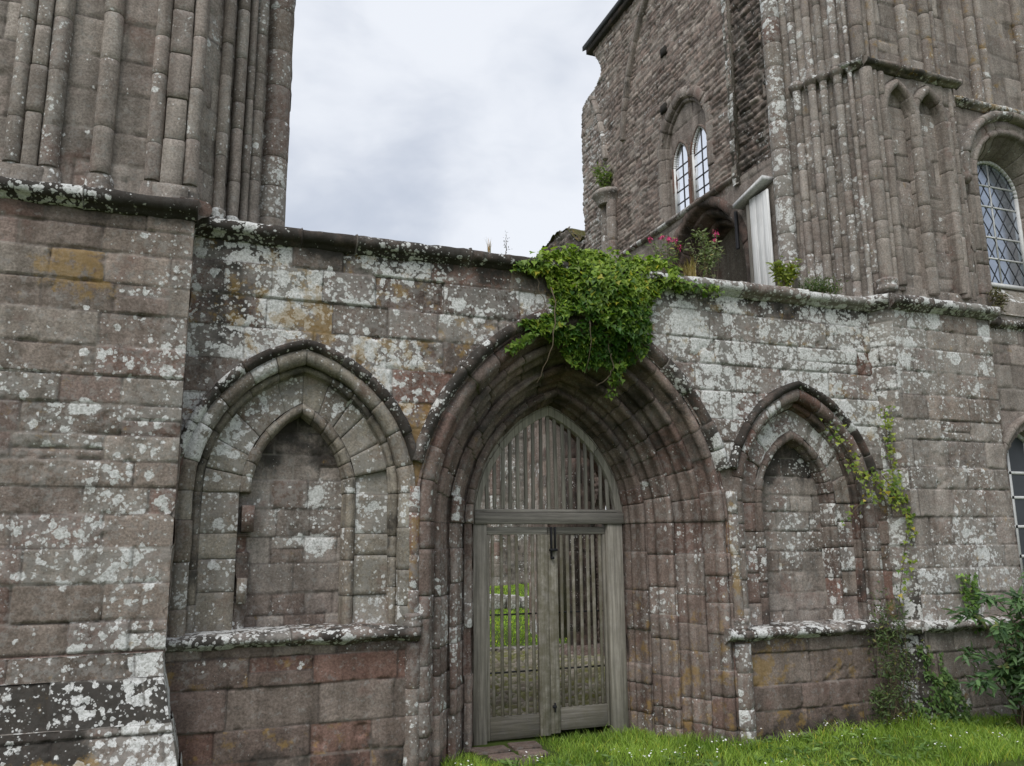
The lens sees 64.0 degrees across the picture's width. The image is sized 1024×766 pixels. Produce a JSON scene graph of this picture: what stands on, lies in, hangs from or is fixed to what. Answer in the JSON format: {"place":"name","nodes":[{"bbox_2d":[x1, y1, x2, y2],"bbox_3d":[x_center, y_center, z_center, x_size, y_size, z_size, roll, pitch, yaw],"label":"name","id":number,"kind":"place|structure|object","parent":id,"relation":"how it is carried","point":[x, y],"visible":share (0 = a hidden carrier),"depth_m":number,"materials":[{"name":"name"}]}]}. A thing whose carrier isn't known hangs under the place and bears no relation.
{"place":"outdoors","nodes":[
{"label":"outdoors","id":0,"kind":"place"},
{"bbox_2d":[285,0,617,509],"label":"sky","id":1,"kind":"structure","parent":0,"point":[451,123],"materials":[{"name":"white"}]},
{"bbox_2d":[490,583,566,646],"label":"lawn","id":2,"kind":"structure","parent":0,"point":[512,626],"depth_m":18.79,"materials":[{"name":"green plant"}]},
{"bbox_2d":[490,647,605,716],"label":"cobbled path","id":3,"kind":"structure","parent":0,"point":[514,684],"depth_m":10.87,"materials":[{"name":"grey stone"}]},
{"bbox_2d":[440,584,1023,765],"bbox_3d":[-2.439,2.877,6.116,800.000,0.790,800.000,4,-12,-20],"label":"ground","id":4,"kind":"structure","parent":0,"point":[590,730],"depth_m":7.60,"materials":[{"name":"green plant"}]},
{"bbox_2d":[0,0,295,765],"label":"stone tower","id":5,"kind":"structure","parent":4,"relation":"on","point":[142,142],"depth_m":6.17,"materials":[{"name":"stone"}]},
{"bbox_2d":[471,745,511,754],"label":"paving slab","id":6,"kind":"structure","parent":4,"relation":"on","point":[497,749],"depth_m":7.49,"materials":[{"name":"stone"}]},
{"bbox_2d":[490,594,505,609],"bbox_3d":[-0.407,5.826,21.847,0.370,0.414,0.413,6,-13,-30],"label":"fallen stone","id":7,"kind":"object","parent":4,"relation":"on","point":[497,600],"visible":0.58,"depth_m":21.67,"materials":[{"name":"stone"}]},
{"bbox_2d":[480,430,528,585],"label":"wall","id":8,"kind":"structure","parent":4,"relation":"on","point":[497,538],"depth_m":30.44,"materials":[{"name":"stone"}]},
{"bbox_2d":[488,752,521,760],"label":"paving slab","id":9,"kind":"structure","parent":4,"relation":"on","point":[508,755],"depth_m":7.27,"materials":[{"name":"stone"}]},
{"bbox_2d":[495,646,529,651],"bbox_3d":[0.004,4.657,14.292,0.594,0.119,0.259,2,-12,-15],"label":"kerb stone","id":10,"kind":"object","parent":4,"relation":"on","point":[514,647],"visible":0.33,"depth_m":14.22,"materials":[{"name":"stone"}]},
{"bbox_2d":[505,595,519,609],"bbox_3d":[0.011,5.858,21.918,0.359,0.379,0.444,4,-12,-20],"label":"fallen stone","id":11,"kind":"object","parent":4,"relation":"on","point":[513,603],"visible":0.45,"depth_m":21.73,"materials":[{"name":"stone"}]},
{"bbox_2d":[503,758,538,765],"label":"paving slab","id":12,"kind":"structure","parent":4,"relation":"on","point":[522,760],"depth_m":7.08,"materials":[{"name":"stone"}]},
{"bbox_2d":[519,596,528,608],"bbox_3d":[0.380,5.924,22.129,0.456,0.321,0.422,5,-13,-28],"label":"fallen stone","id":13,"kind":"object","parent":4,"relation":"on","point":[522,603],"visible":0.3,"depth_m":21.92,"materials":[{"name":"stone"}]},
{"bbox_2d":[507,741,541,750],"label":"paving slab","id":14,"kind":"structure","parent":4,"relation":"on","point":[515,746],"depth_m":7.66,"materials":[{"name":"stone"}]},
{"bbox_2d":[160,217,904,765],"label":"screen wall","id":15,"kind":"structure","parent":4,"relation":"on","point":[356,409],"depth_m":7.45,"materials":[{"name":"stone"}]},
{"bbox_2d":[485,238,490,252],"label":"grass tuft","id":16,"kind":"object","parent":15,"relation":"on","point":[489,248],"visible":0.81,"depth_m":7.82,"materials":[{"name":"beige plant"}]},
{"bbox_2d":[472,406,628,745],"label":"wooden gate","id":17,"kind":"structure","parent":15,"relation":"attached to","point":[550,717],"depth_m":8.37,"materials":[{"name":"grey wood"}]},
{"bbox_2d":[504,243,724,400],"bbox_3d":[0.995,-0.579,8.243,2.428,1.580,0.860,4,-12,-20],"label":"ivy","id":18,"kind":"object","parent":15,"relation":"on","point":[601,292],"visible":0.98,"depth_m":7.92,"materials":[{"name":"green plant"}]},
{"bbox_2d":[645,233,686,272],"bbox_3d":[1.624,-1.325,8.604,0.456,0.503,0.295,4,-12,-20],"label":"red valerian","id":19,"kind":"object","parent":15,"relation":"on","point":[671,259],"visible":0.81,"depth_m":8.58,"materials":[{"name":"green plant"}]},
{"bbox_2d":[676,255,703,276],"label":"grass tuft","id":20,"kind":"object","parent":15,"relation":"on","point":[689,270],"visible":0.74,"depth_m":8.58,"materials":[{"name":"brown plant"}]},
{"bbox_2d":[684,228,724,278],"bbox_3d":[2.053,-1.361,8.738,0.419,0.619,0.312,4,-12,-20],"label":"red valerian","id":21,"kind":"object","parent":15,"relation":"on","point":[706,260],"visible":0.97,"depth_m":8.70,"materials":[{"name":"green plant"}]},
{"bbox_2d":[690,236,718,276],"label":"dead stalks","id":22,"kind":"object","parent":15,"relation":"on","point":[707,255],"visible":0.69,"depth_m":8.77,"materials":[{"name":"brown plant"}]},
{"bbox_2d":[733,175,775,285],"bbox_3d":[3.109,-1.633,10.427,0.160,1.865,0.630,4,-12,-20],"label":"board hatch","id":23,"kind":"object","parent":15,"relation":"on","point":[753,199],"visible":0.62,"depth_m":10.41,"materials":[{"name":"wood"}]},
{"bbox_2d":[766,255,802,287],"bbox_3d":[3.023,-1.189,9.058,0.407,0.467,0.324,4,-12,-20],"label":"plant","id":24,"kind":"object","parent":15,"relation":"on","point":[786,276],"visible":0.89,"depth_m":9.06,"materials":[{"name":"green plant"}]},
{"bbox_2d":[792,277,806,289],"bbox_3d":[3.229,-1.078,9.204,0.136,0.217,0.128,6,-13,-31],"label":"loose stone","id":25,"kind":"object","parent":15,"relation":"on","point":[796,281],"visible":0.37,"depth_m":9.16,"materials":[{"name":"stone"}]},
{"bbox_2d":[797,268,848,293],"bbox_3d":[3.430,-1.116,9.188,0.680,0.279,0.431,4,-12,-20],"label":"cushion plant","id":26,"kind":"object","parent":15,"relation":"on","point":[820,287],"visible":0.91,"depth_m":9.13,"materials":[{"name":"green plant"}]},
{"bbox_2d":[819,405,918,617],"bbox_3d":[3.763,1.343,8.714,1.093,2.254,0.282,2,-11,-12],"label":"climbing ivy","id":27,"kind":"object","parent":15,"relation":"attached to","point":[895,478],"visible":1,"depth_m":8.76,"materials":[{"name":"green plant"}]},
{"bbox_2d":[518,749,549,757],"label":"paving slab","id":28,"kind":"structure","parent":4,"relation":"on","point":[522,752],"depth_m":7.38,"materials":[{"name":"stone"}]},
{"bbox_2d":[527,226,585,637],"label":"ruined wall","id":29,"kind":"structure","parent":4,"relation":"on","point":[568,235],"depth_m":16.84,"materials":[{"name":"stone"}]},
{"bbox_2d":[559,431,603,655],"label":"stone pier","id":30,"kind":"structure","parent":4,"relation":"on","point":[576,536],"depth_m":14.10,"materials":[{"name":"stone"}]},
{"bbox_2d":[454,708,1017,765],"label":"daisies","id":31,"kind":"object","parent":4,"relation":"on","point":[740,744],"visible":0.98,"depth_m":7.12,"materials":[{"name":"white plant"}]},
{"bbox_2d":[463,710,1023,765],"bbox_3d":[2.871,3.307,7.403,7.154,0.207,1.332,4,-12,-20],"label":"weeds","id":32,"kind":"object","parent":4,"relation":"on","point":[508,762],"visible":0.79,"depth_m":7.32,"materials":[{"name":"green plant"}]},
{"bbox_2d":[581,0,1023,726],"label":"stone tower","id":33,"kind":"structure","parent":4,"relation":"on","point":[881,142],"depth_m":10.11,"materials":[{"name":"stone"}]},
{"bbox_2d":[591,161,613,187],"bbox_3d":[1.662,-3.666,14.649,0.496,0.584,0.367,4,-12,-20],"label":"capital plant","id":34,"kind":"object","parent":33,"relation":"on","point":[605,181],"visible":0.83,"depth_m":14.63,"materials":[{"name":"green plant"}]},
{"bbox_2d":[674,143,689,213],"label":"window","id":35,"kind":"structure","parent":33,"relation":"in","point":[681,162],"depth_m":12.64,"materials":[{"name":"white glass"}]},
{"bbox_2d":[692,126,708,200],"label":"window","id":36,"kind":"structure","parent":33,"relation":"in","point":[699,163],"depth_m":12.16,"materials":[{"name":"white glass"}]},
{"bbox_2d":[904,639,977,726],"bbox_3d":[4.453,3.134,8.433,0.816,0.969,0.253,0,-11,-4],"label":"ivy","id":37,"kind":"object","parent":33,"relation":"attached to","point":[951,690],"visible":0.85,"depth_m":8.39,"materials":[{"name":"green plant"}]},
{"bbox_2d":[955,571,983,633],"bbox_3d":[4.902,2.348,8.757,0.342,0.667,0.100,4,-12,-20],"label":"ivy","id":38,"kind":"object","parent":33,"relation":"attached to","point":[974,583],"visible":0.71,"depth_m":8.77,"materials":[{"name":"green plant"}]},
{"bbox_2d":[986,287,1008,313],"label":"dry plant","id":39,"kind":"object","parent":33,"relation":"on","point":[999,300],"visible":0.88,"depth_m":10.10,"materials":[{"name":"green plant"}]},
{"bbox_2d":[977,161,1023,291],"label":"window","id":40,"kind":"structure","parent":33,"relation":"in","point":[998,194],"depth_m":11.13,"materials":[{"name":"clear glass"}]},
{"bbox_2d":[1006,434,1023,591],"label":"window","id":41,"kind":"structure","parent":33,"relation":"in","point":[1015,455],"depth_m":10.04,"materials":[{"name":"grey glass"}]},
{"bbox_2d":[863,581,926,730],"bbox_3d":[3.853,2.776,8.329,0.724,1.488,0.376,4,-12,-20],"label":"bramble","id":42,"kind":"object","parent":4,"relation":"on","point":[891,675],"visible":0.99,"depth_m":8.31,"materials":[{"name":"green plant"}]},
{"bbox_2d":[942,569,1023,727],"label":"buddleia bush","id":43,"kind":"object","parent":4,"relation":"on","point":[1009,671],"visible":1,"depth_m":8.16,"materials":[{"name":"green plant"}]},
{"bbox_2d":[930,757,1023,765],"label":"lawn","id":44,"kind":"structure","parent":0,"point":[995,762],"depth_m":6.96,"materials":[{"name":"green plant"}]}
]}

